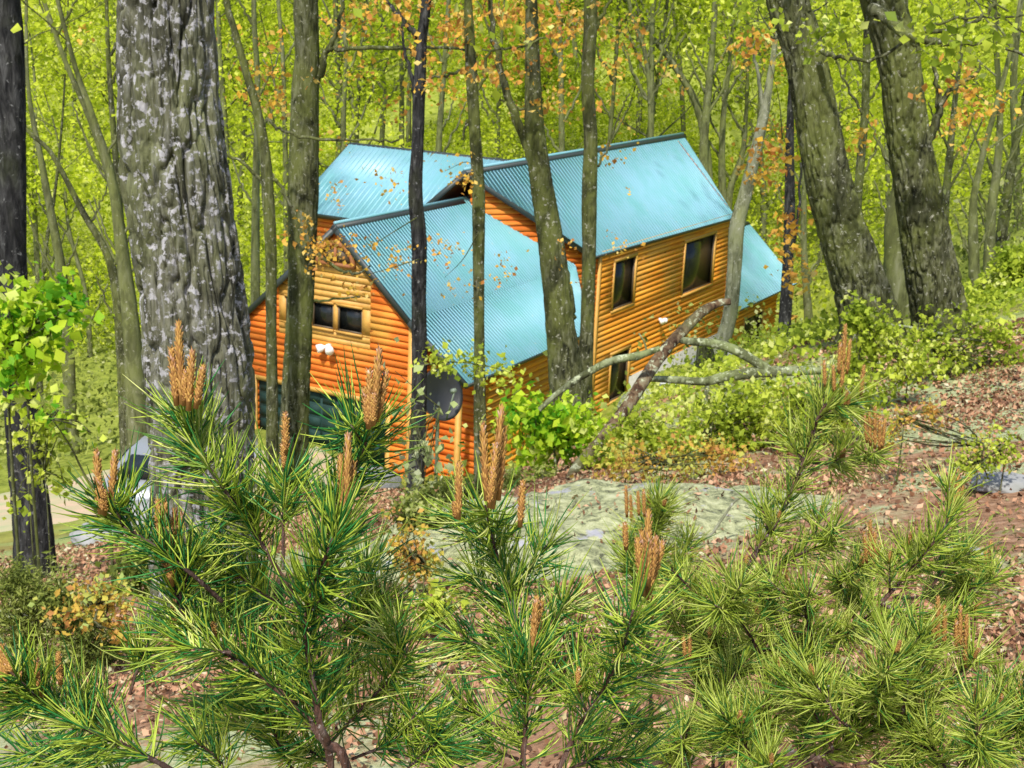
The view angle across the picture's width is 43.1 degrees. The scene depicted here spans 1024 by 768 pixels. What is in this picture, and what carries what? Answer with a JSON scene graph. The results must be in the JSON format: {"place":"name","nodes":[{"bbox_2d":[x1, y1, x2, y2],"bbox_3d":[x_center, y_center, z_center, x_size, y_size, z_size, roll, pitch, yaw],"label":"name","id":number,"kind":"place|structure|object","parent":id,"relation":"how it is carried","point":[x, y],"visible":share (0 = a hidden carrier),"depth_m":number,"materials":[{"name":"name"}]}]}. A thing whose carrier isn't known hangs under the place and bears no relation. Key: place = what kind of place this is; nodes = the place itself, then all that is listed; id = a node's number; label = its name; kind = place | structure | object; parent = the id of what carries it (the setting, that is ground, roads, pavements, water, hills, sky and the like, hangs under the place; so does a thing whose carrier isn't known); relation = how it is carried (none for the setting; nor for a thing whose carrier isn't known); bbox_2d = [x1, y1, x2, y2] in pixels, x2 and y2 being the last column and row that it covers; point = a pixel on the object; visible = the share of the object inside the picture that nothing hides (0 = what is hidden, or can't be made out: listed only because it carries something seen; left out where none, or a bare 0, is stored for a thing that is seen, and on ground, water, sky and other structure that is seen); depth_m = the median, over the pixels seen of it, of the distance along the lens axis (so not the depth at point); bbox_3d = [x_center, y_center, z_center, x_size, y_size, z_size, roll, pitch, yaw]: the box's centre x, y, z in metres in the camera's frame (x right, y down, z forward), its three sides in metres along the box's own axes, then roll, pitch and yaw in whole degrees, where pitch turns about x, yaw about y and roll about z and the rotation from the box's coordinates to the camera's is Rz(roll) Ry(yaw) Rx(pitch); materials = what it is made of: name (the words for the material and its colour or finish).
{"place":"outdoors","nodes":[
{"label":"outdoors","id":0,"kind":"place"},
{"bbox_2d":[0,446,374,531],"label":"driveway","id":1,"kind":"structure","parent":0,"point":[6,524],"depth_m":28.14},
{"bbox_2d":[102,435,257,499],"bbox_3d":[-7.016,1.768,27.640,1.870,1.470,4.520,5,16,8],"label":"parked car","id":2,"kind":"object","parent":1,"relation":"on","point":[142,446],"visible":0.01,"depth_m":26.24,"materials":[{"name":"silver metal"}]},
{"bbox_2d":[0,0,1023,767],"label":"ground","id":3,"kind":"structure","parent":0,"point":[86,462],"depth_m":20.50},
{"bbox_2d":[0,0,57,577],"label":"forest tree","id":4,"kind":"object","parent":3,"relation":"on","point":[13,210],"visible":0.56,"depth_m":11.98,"materials":[{"name":"brown plant"}]},
{"bbox_2d":[0,391,88,584],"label":"maple sapling","id":5,"kind":"object","parent":3,"relation":"on","point":[39,430],"visible":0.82,"depth_m":11.14,"materials":[{"name":"green plant"}]},
{"bbox_2d":[0,261,114,588],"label":"maple sapling","id":6,"kind":"object","parent":3,"relation":"on","point":[18,355],"visible":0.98,"depth_m":9.75,"materials":[{"name":"green plant"}]},
{"bbox_2d":[21,0,105,288],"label":"forest tree","id":7,"kind":"object","parent":3,"relation":"on","point":[35,213],"visible":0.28,"depth_m":66.97,"materials":[{"name":"plant"}]},
{"bbox_2d":[0,546,138,678],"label":"shrub","id":8,"kind":"object","parent":3,"relation":"on","point":[16,585],"visible":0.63,"depth_m":6.12,"materials":[{"name":"green plant"}]},
{"bbox_2d":[21,0,117,428],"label":"forest tree","id":9,"kind":"object","parent":3,"relation":"on","point":[62,106],"visible":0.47,"depth_m":43.47,"materials":[{"name":"green plant"}]},
{"bbox_2d":[24,0,116,455],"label":"forest tree","id":10,"kind":"object","parent":3,"relation":"on","point":[69,382],"visible":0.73,"depth_m":38.40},
{"bbox_2d":[26,383,114,608],"bbox_3d":[-2.894,0.827,8.587,0.523,1.687,0.310,3,16,0],"label":"sapling","id":11,"kind":"object","parent":3,"relation":"on","point":[61,418],"visible":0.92,"depth_m":8.43,"materials":[{"name":"green plant"}]},
{"bbox_2d":[25,22,118,356],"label":"forest tree","id":12,"kind":"object","parent":3,"relation":"on","point":[65,200],"visible":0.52,"depth_m":56.25,"materials":[{"name":"plant"}]},
{"bbox_2d":[24,0,133,455],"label":"forest tree","id":13,"kind":"object","parent":3,"relation":"on","point":[110,264],"visible":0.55,"depth_m":30.51,"materials":[{"name":"brown plant"}]},
{"bbox_2d":[39,0,128,247],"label":"forest tree","id":14,"kind":"object","parent":3,"relation":"on","point":[100,167],"visible":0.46,"depth_m":35.26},
{"bbox_2d":[21,0,147,448],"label":"forest tree","id":15,"kind":"object","parent":3,"relation":"on","point":[134,394],"visible":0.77,"depth_m":28.46,"materials":[{"name":"wood"}]},
{"bbox_2d":[27,567,147,680],"bbox_3d":[-1.878,1.125,5.748,0.539,0.692,0.311,3,16,0],"label":"seedling","id":16,"kind":"object","parent":3,"relation":"on","point":[92,601],"visible":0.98,"depth_m":5.70,"materials":[{"name":"yellow plant"}]},
{"bbox_2d":[105,0,123,214],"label":"forest tree","id":17,"kind":"object","parent":3,"relation":"on","point":[110,83],"visible":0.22,"depth_m":33.33,"materials":[{"name":"brown plant"}]},
{"bbox_2d":[95,515,150,614],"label":"shrub","id":18,"kind":"object","parent":3,"relation":"on","point":[126,572],"visible":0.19,"depth_m":7.60,"materials":[{"name":"green plant"}]},
{"bbox_2d":[28,0,227,242],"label":"forest tree","id":19,"kind":"object","parent":3,"relation":"on","point":[91,46],"visible":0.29,"depth_m":74.95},
{"bbox_2d":[116,0,259,640],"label":"oak tree","id":20,"kind":"object","parent":3,"relation":"on","point":[176,186],"visible":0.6,"depth_m":6.45,"materials":[{"name":"grey plant"}]},
{"bbox_2d":[62,0,428,152],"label":"flowering branch","id":21,"kind":"object","parent":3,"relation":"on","point":[349,59],"visible":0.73,"depth_m":23.39,"materials":[{"name":"orange plant"}]},
{"bbox_2d":[0,319,500,767],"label":"pine sapling","id":22,"kind":"object","parent":3,"relation":"on","point":[256,691],"visible":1,"depth_m":1.44,"materials":[{"name":"green plant"}]},
{"bbox_2d":[214,0,294,226],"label":"forest tree","id":23,"kind":"object","parent":3,"relation":"on","point":[244,131],"visible":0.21,"depth_m":75.41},
{"bbox_2d":[226,0,284,303],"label":"forest tree","id":24,"kind":"object","parent":3,"relation":"on","point":[255,248],"visible":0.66,"depth_m":41.90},
{"bbox_2d":[248,0,294,272],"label":"forest tree","id":25,"kind":"object","parent":3,"relation":"on","point":[285,158],"visible":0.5,"depth_m":59.27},
{"bbox_2d":[214,0,370,184],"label":"forest tree","id":26,"kind":"object","parent":3,"relation":"on","point":[221,56],"visible":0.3,"depth_m":66.49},
{"bbox_2d":[223,0,398,490],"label":"forest tree","id":27,"kind":"object","parent":3,"relation":"on","point":[266,179],"visible":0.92,"depth_m":20.03,"materials":[{"name":"brown plant"}]},
{"bbox_2d":[216,0,443,168],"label":"forest tree","id":28,"kind":"object","parent":3,"relation":"on","point":[338,41],"visible":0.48,"depth_m":61.94,"materials":[{"name":"plant"}]},
{"bbox_2d":[319,0,374,151],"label":"forest tree","id":29,"kind":"object","parent":3,"relation":"on","point":[342,126],"visible":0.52,"depth_m":58.69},
{"bbox_2d":[228,0,488,486],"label":"forest tree","id":30,"kind":"object","parent":3,"relation":"on","point":[310,66],"visible":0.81,"depth_m":20.91,"materials":[{"name":"brown plant"}]},
{"bbox_2d":[304,167,472,300],"bbox_3d":[-1.718,-2.022,17.662,2.376,1.912,1.300,3,16,0],"label":"flowering branch","id":31,"kind":"object","parent":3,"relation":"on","point":[392,265],"visible":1,"depth_m":17.70,"materials":[{"name":"orange plant"}]},
{"bbox_2d":[379,500,446,598],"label":"seedling","id":32,"kind":"object","parent":3,"relation":"on","point":[421,555],"visible":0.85,"depth_m":7.00,"materials":[{"name":"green plant"}]},
{"bbox_2d":[382,337,458,490],"bbox_3d":[-0.913,0.478,13.674,0.877,2.045,0.963,-5,18,-26],"label":"maple sapling","id":33,"kind":"object","parent":3,"relation":"on","point":[417,474],"visible":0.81,"depth_m":13.70,"materials":[{"name":"green plant"}]},
{"bbox_2d":[383,487,462,533],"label":"shrub","id":34,"kind":"object","parent":3,"relation":"on","point":[408,512],"visible":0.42,"depth_m":8.55,"materials":[{"name":"green plant"}]},
{"bbox_2d":[383,0,485,146],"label":"forest tree","id":35,"kind":"object","parent":3,"relation":"on","point":[450,68],"visible":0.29,"depth_m":78.85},
{"bbox_2d":[401,569,479,646],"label":"seedling","id":36,"kind":"object","parent":3,"relation":"on","point":[436,596],"visible":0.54,"depth_m":5.45,"materials":[{"name":"green plant"}]},
{"bbox_2d":[417,0,466,151],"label":"forest tree","id":37,"kind":"object","parent":3,"relation":"on","point":[440,123],"visible":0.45,"depth_m":60.75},
{"bbox_2d":[427,369,462,482],"bbox_3d":[-1.605,1.331,29.537,0.870,3.388,0.860,7,17,14],"label":"satellite dish","id":38,"kind":"object","parent":3,"relation":"on","point":[444,391],"visible":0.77,"depth_m":29.36,"materials":[{"name":"grey metal"}]},
{"bbox_2d":[353,0,554,484],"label":"forest tree","id":39,"kind":"object","parent":3,"relation":"on","point":[468,32],"visible":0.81,"depth_m":18.79,"materials":[{"name":"brown plant"}]},
{"bbox_2d":[402,151,645,299],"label":"tree leaves","id":40,"kind":"object","parent":39,"relation":"attached to","point":[470,192],"visible":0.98,"depth_m":18.56,"materials":[{"name":"orange plant"}]},
{"bbox_2d":[345,0,589,490],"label":"forest tree","id":41,"kind":"object","parent":3,"relation":"on","point":[418,79],"visible":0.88,"depth_m":17.95,"materials":[{"name":"brown plant"}]},
{"bbox_2d":[409,338,531,395],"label":"leafy branch","id":42,"kind":"object","parent":3,"relation":"on","point":[479,375],"visible":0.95,"depth_m":17.61,"materials":[{"name":"green plant"}]},
{"bbox_2d":[396,455,560,506],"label":"shrub","id":43,"kind":"object","parent":3,"relation":"on","point":[444,489],"visible":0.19,"depth_m":13.26,"materials":[{"name":"green plant"}]},
{"bbox_2d":[0,317,1023,767],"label":"leaf litter","id":44,"kind":"object","parent":3,"relation":"on","point":[540,483],"visible":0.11,"depth_m":7.44,"materials":[{"name":"plant"}]},
{"bbox_2d":[0,105,1023,483],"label":"valley undergrowth","id":45,"kind":"object","parent":3,"relation":"on","point":[962,259],"visible":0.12,"depth_m":42.94,"materials":[{"name":"green plant"}]},
{"bbox_2d":[1,357,1023,680],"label":"ground moss","id":46,"kind":"object","parent":3,"relation":"on","point":[807,527],"visible":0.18,"depth_m":7.64,"materials":[{"name":"green plant"}]},
{"bbox_2d":[22,0,1004,110],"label":"woodland","id":47,"kind":"object","parent":3,"relation":"on","point":[498,34],"visible":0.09,"depth_m":101.57,"materials":[{"name":"orange plant"}]},
{"bbox_2d":[248,132,797,478],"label":"log cabin","id":48,"kind":"object","parent":3,"relation":"on","point":[673,211],"visible":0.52,"depth_m":43.24,"materials":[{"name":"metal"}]},
{"bbox_2d":[259,380,385,462],"bbox_3d":[-5.619,1.082,38.394,4.724,1.797,0.055,11,18,27],"label":"garage door","id":49,"kind":"structure","parent":48,"relation":"in","point":[315,420],"depth_m":38.40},
{"bbox_2d":[335,303,362,337],"bbox_3d":[-4.608,-1.825,36.938,0.908,0.867,0.170,11,18,27],"label":"window","id":50,"kind":"structure","parent":48,"relation":"in","point":[349,317],"depth_m":36.99,"materials":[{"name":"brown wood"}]},
{"bbox_2d":[606,344,630,405],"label":"window","id":51,"kind":"structure","parent":48,"relation":"in","point":[617,375],"depth_m":47.99,"materials":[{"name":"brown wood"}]},
{"bbox_2d":[610,252,637,313],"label":"window","id":52,"kind":"structure","parent":48,"relation":"in","point":[624,274],"depth_m":46.98,"materials":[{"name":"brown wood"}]},
{"bbox_2d":[679,230,716,297],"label":"window","id":53,"kind":"structure","parent":48,"relation":"in","point":[699,251],"depth_m":52.94,"materials":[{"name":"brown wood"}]},
{"bbox_2d":[22,0,1023,355],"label":"valley brush","id":54,"kind":"object","parent":3,"relation":"on","point":[328,154],"visible":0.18,"depth_m":71.85,"materials":[{"name":"plant"}]},
{"bbox_2d":[473,0,588,447],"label":"forest tree","id":55,"kind":"object","parent":3,"relation":"on","point":[564,362],"visible":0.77,"depth_m":19.90,"materials":[{"name":"brown plant"}]},
{"bbox_2d":[486,0,583,151],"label":"forest tree","id":56,"kind":"object","parent":3,"relation":"on","point":[562,119],"visible":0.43,"depth_m":64.46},
{"bbox_2d":[463,377,617,477],"bbox_3d":[0.338,0.569,14.730,1.866,1.328,1.040,6,16,11],"label":"shrub","id":57,"kind":"object","parent":3,"relation":"on","point":[563,428],"visible":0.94,"depth_m":14.57,"materials":[{"name":"green plant"}]},
{"bbox_2d":[461,0,640,157],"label":"forest tree","id":58,"kind":"object","parent":3,"relation":"on","point":[545,75],"visible":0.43,"depth_m":68.09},
{"bbox_2d":[485,536,622,585],"bbox_3d":[0.427,1.307,7.236,1.364,0.756,1.265,17,22,41],"label":"boulder","id":59,"kind":"object","parent":3,"relation":"on","point":[594,554],"visible":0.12,"depth_m":7.19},
{"bbox_2d":[403,403,718,767],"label":"pine sapling","id":60,"kind":"object","parent":3,"relation":"on","point":[528,648],"visible":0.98,"depth_m":1.56,"materials":[{"name":"green plant"}]},
{"bbox_2d":[320,478,846,589],"bbox_3d":[0.813,1.438,8.103,4.246,1.246,3.767,3,16,0],"label":"boulder","id":61,"kind":"object","parent":3,"relation":"on","point":[714,507],"visible":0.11,"depth_m":8.31,"materials":[{"name":"stone"}]},
{"bbox_2d":[518,0,648,419],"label":"forest tree","id":62,"kind":"object","parent":3,"relation":"on","point":[590,24],"visible":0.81,"depth_m":20.08,"materials":[{"name":"brown plant"}]},
{"bbox_2d":[407,0,688,168],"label":"leafy branch","id":63,"kind":"object","parent":62,"relation":"attached to","point":[550,107],"visible":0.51,"depth_m":25.16,"materials":[{"name":"orange plant"}]},
{"bbox_2d":[538,333,660,410],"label":"fallen branch","id":64,"kind":"object","parent":3,"relation":"on","point":[607,362],"visible":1,"depth_m":13.33,"materials":[{"name":"wood"}]},
{"bbox_2d":[575,0,635,143],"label":"forest tree","id":65,"kind":"object","parent":3,"relation":"on","point":[611,114],"visible":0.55,"depth_m":68.28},
{"bbox_2d":[539,0,720,180],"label":"forest tree","id":66,"kind":"object","parent":3,"relation":"on","point":[692,95],"visible":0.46,"depth_m":65.16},
{"bbox_2d":[578,396,717,470],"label":"shrub","id":67,"kind":"object","parent":3,"relation":"on","point":[650,431],"visible":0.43,"depth_m":12.74,"materials":[{"name":"green plant"}]},
{"bbox_2d":[622,0,674,137],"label":"forest tree","id":68,"kind":"object","parent":3,"relation":"on","point":[645,96],"visible":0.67,"depth_m":63.92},
{"bbox_2d":[567,298,730,475],"bbox_3d":[1.408,0.003,13.639,0.288,1.550,2.639,17,21,40],"label":"fallen branch","id":69,"kind":"object","parent":3,"relation":"on","point":[655,362],"visible":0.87,"depth_m":13.62,"materials":[{"name":"wood"}]},
{"bbox_2d":[651,337,884,403],"bbox_3d":[2.870,-0.030,14.107,2.736,0.896,0.137,3,16,0],"label":"fallen branch","id":70,"kind":"object","parent":69,"relation":"on","point":[762,367],"visible":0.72,"depth_m":14.03,"materials":[{"name":"wood"}]},
{"bbox_2d":[629,0,672,136],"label":"forest tree","id":71,"kind":"object","parent":3,"relation":"on","point":[652,65],"visible":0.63,"depth_m":63.91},
{"bbox_2d":[548,0,757,145],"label":"forest tree","id":72,"kind":"object","parent":3,"relation":"on","point":[657,52],"visible":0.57,"depth_m":67.65,"materials":[{"name":"plant"}]},
{"bbox_2d":[597,466,721,766],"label":"pine sapling","id":73,"kind":"object","parent":3,"relation":"on","point":[660,504],"visible":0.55,"depth_m":2.76,"materials":[{"name":"green plant"}]},
{"bbox_2d":[570,429,767,482],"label":"shrub","id":74,"kind":"object","parent":3,"relation":"on","point":[648,460],"visible":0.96,"depth_m":11.02,"materials":[{"name":"green plant"}]},
{"bbox_2d":[639,0,770,203],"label":"forest tree","id":75,"kind":"object","parent":3,"relation":"on","point":[721,133],"visible":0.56,"depth_m":66.54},
{"bbox_2d":[685,1,743,175],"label":"forest tree","id":76,"kind":"object","parent":3,"relation":"on","point":[710,71],"visible":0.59,"depth_m":64.19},
{"bbox_2d":[657,370,798,462],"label":"shrub","id":77,"kind":"object","parent":3,"relation":"on","point":[731,420],"visible":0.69,"depth_m":12.46,"materials":[{"name":"green plant"}]},
{"bbox_2d":[656,0,827,209],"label":"forest tree","id":78,"kind":"object","parent":3,"relation":"on","point":[733,177],"visible":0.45,"depth_m":68.67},
{"bbox_2d":[678,0,813,244],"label":"forest tree","id":79,"kind":"object","parent":3,"relation":"on","point":[764,208],"visible":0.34,"depth_m":73.63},
{"bbox_2d":[712,0,835,361],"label":"forest tree","id":80,"kind":"object","parent":3,"relation":"on","point":[734,260],"visible":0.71,"depth_m":25.89,"materials":[{"name":"grey plant"}]},
{"bbox_2d":[726,0,861,339],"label":"forest tree","id":81,"kind":"object","parent":3,"relation":"on","point":[785,310],"visible":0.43,"depth_m":26.80,"materials":[{"name":"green plant"}]},
{"bbox_2d":[719,12,876,297],"bbox_3d":[4.744,-3.779,21.712,2.752,4.789,1.794,3,16,0],"label":"leafy branch","id":82,"kind":"object","parent":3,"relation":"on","point":[757,177],"visible":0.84,"depth_m":21.82,"materials":[{"name":"orange plant"}]},
{"bbox_2d":[649,0,948,335],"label":"forest tree","id":83,"kind":"object","parent":3,"relation":"on","point":[807,304],"visible":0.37,"depth_m":49.48,"materials":[{"name":"plant"}]},
{"bbox_2d":[605,267,1023,424],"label":"bank brush","id":84,"kind":"object","parent":3,"relation":"on","point":[773,345],"visible":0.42,"depth_m":20.11,"materials":[{"name":"green plant"}]},
{"bbox_2d":[751,0,879,63],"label":"leafy branch","id":85,"kind":"object","parent":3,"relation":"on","point":[843,36],"visible":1,"depth_m":14.43,"materials":[{"name":"green plant"}]},
{"bbox_2d":[608,323,1023,767],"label":"pine sapling","id":86,"kind":"object","parent":3,"relation":"on","point":[724,610],"visible":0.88,"depth_m":2.37,"materials":[{"name":"green plant"}]},
{"bbox_2d":[617,578,1023,767],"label":"pine sapling","id":87,"kind":"object","parent":3,"relation":"on","point":[903,676],"visible":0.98,"depth_m":2.11,"materials":[{"name":"green plant"}]},
{"bbox_2d":[751,348,907,453],"bbox_3d":[2.915,0.258,12.001,1.487,1.142,0.825,3,16,0],"label":"shrub","id":88,"kind":"object","parent":3,"relation":"on","point":[801,399],"visible":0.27,"depth_m":11.92,"materials":[{"name":"green plant"}]},
{"bbox_2d":[829,9,880,209],"bbox_3d":[7.345,-12.347,32.189,13.607,24.246,11.442,3,16,0],"label":"forest tree","id":89,"kind":"object","parent":3,"relation":"on","point":[866,98],"visible":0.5,"depth_m":33.16,"materials":[{"name":"grey plant"}]},
{"bbox_2d":[768,0,942,268],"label":"forest tree","id":90,"kind":"object","parent":3,"relation":"on","point":[785,89],"visible":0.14,"depth_m":69.35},
{"bbox_2d":[817,289,946,400],"bbox_3d":[3.831,-0.221,13.391,1.270,1.473,0.774,3,16,0],"label":"shrub","id":91,"kind":"object","parent":3,"relation":"on","point":[863,326],"visible":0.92,"depth_m":13.30,"materials":[{"name":"green plant"}]},
{"bbox_2d":[766,0,1023,346],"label":"forest tree","id":92,"kind":"object","parent":3,"relation":"on","point":[851,256],"visible":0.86,"depth_m":16.64,"materials":[{"name":"brown plant"}]},
{"bbox_2d":[866,0,929,319],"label":"forest tree","id":93,"kind":"object","parent":3,"relation":"on","point":[893,269],"visible":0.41,"depth_m":25.97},
{"bbox_2d":[815,0,1023,285],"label":"forest tree","id":94,"kind":"object","parent":3,"relation":"on","point":[972,247],"visible":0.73,"depth_m":29.73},
{"bbox_2d":[877,394,998,481],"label":"fallen branch","id":95,"kind":"object","parent":3,"relation":"on","point":[911,419],"visible":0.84,"depth_m":9.40,"materials":[{"name":"wood"}]},
{"bbox_2d":[859,0,1023,336],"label":"forest tree","id":96,"kind":"object","parent":3,"relation":"on","point":[932,274],"visible":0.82,"depth_m":17.08,"materials":[{"name":"brown plant"}]},
{"bbox_2d":[862,0,1023,285],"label":"forest tree","id":97,"kind":"object","parent":3,"relation":"on","point":[991,203],"visible":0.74,"depth_m":31.63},
{"bbox_2d":[885,0,1023,93],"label":"leafy branch","id":98,"kind":"object","parent":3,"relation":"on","point":[960,32],"visible":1,"depth_m":13.92,"materials":[{"name":"green plant"}]},
{"bbox_2d":[887,302,1023,383],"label":"shrub","id":99,"kind":"object","parent":3,"relation":"on","point":[952,354],"visible":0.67,"depth_m":14.29,"materials":[{"name":"green plant"}]},
{"bbox_2d":[917,0,1023,273],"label":"forest tree","id":100,"kind":"object","parent":3,"relation":"on","point":[1003,223],"visible":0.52,"depth_m":33.63,"materials":[{"name":"grey plant"}]},
{"bbox_2d":[921,0,1022,221],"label":"forest tree","id":101,"kind":"object","parent":3,"relation":"on","point":[949,162],"visible":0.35,"depth_m":39.37,"materials":[{"name":"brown plant"}]},
{"bbox_2d":[945,420,1023,497],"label":"seedling","id":102,"kind":"object","parent":3,"relation":"on","point":[978,462],"visible":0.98,"depth_m":8.39,"materials":[{"name":"green plant"}]},
{"bbox_2d":[964,233,1023,305],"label":"shrub","id":103,"kind":"object","parent":3,"relation":"on","point":[1010,269],"visible":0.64,"depth_m":24.02,"materials":[{"name":"green plant"}]},
{"bbox_2d":[970,472,1023,493],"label":"stone","id":104,"kind":"object","parent":3,"relation":"on","point":[1013,481],"visible":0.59,"depth_m":8.59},
{"bbox_2d":[986,0,1023,230],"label":"forest tree","id":105,"kind":"object","parent":3,"relation":"on","point":[1013,78],"visible":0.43,"depth_m":42.79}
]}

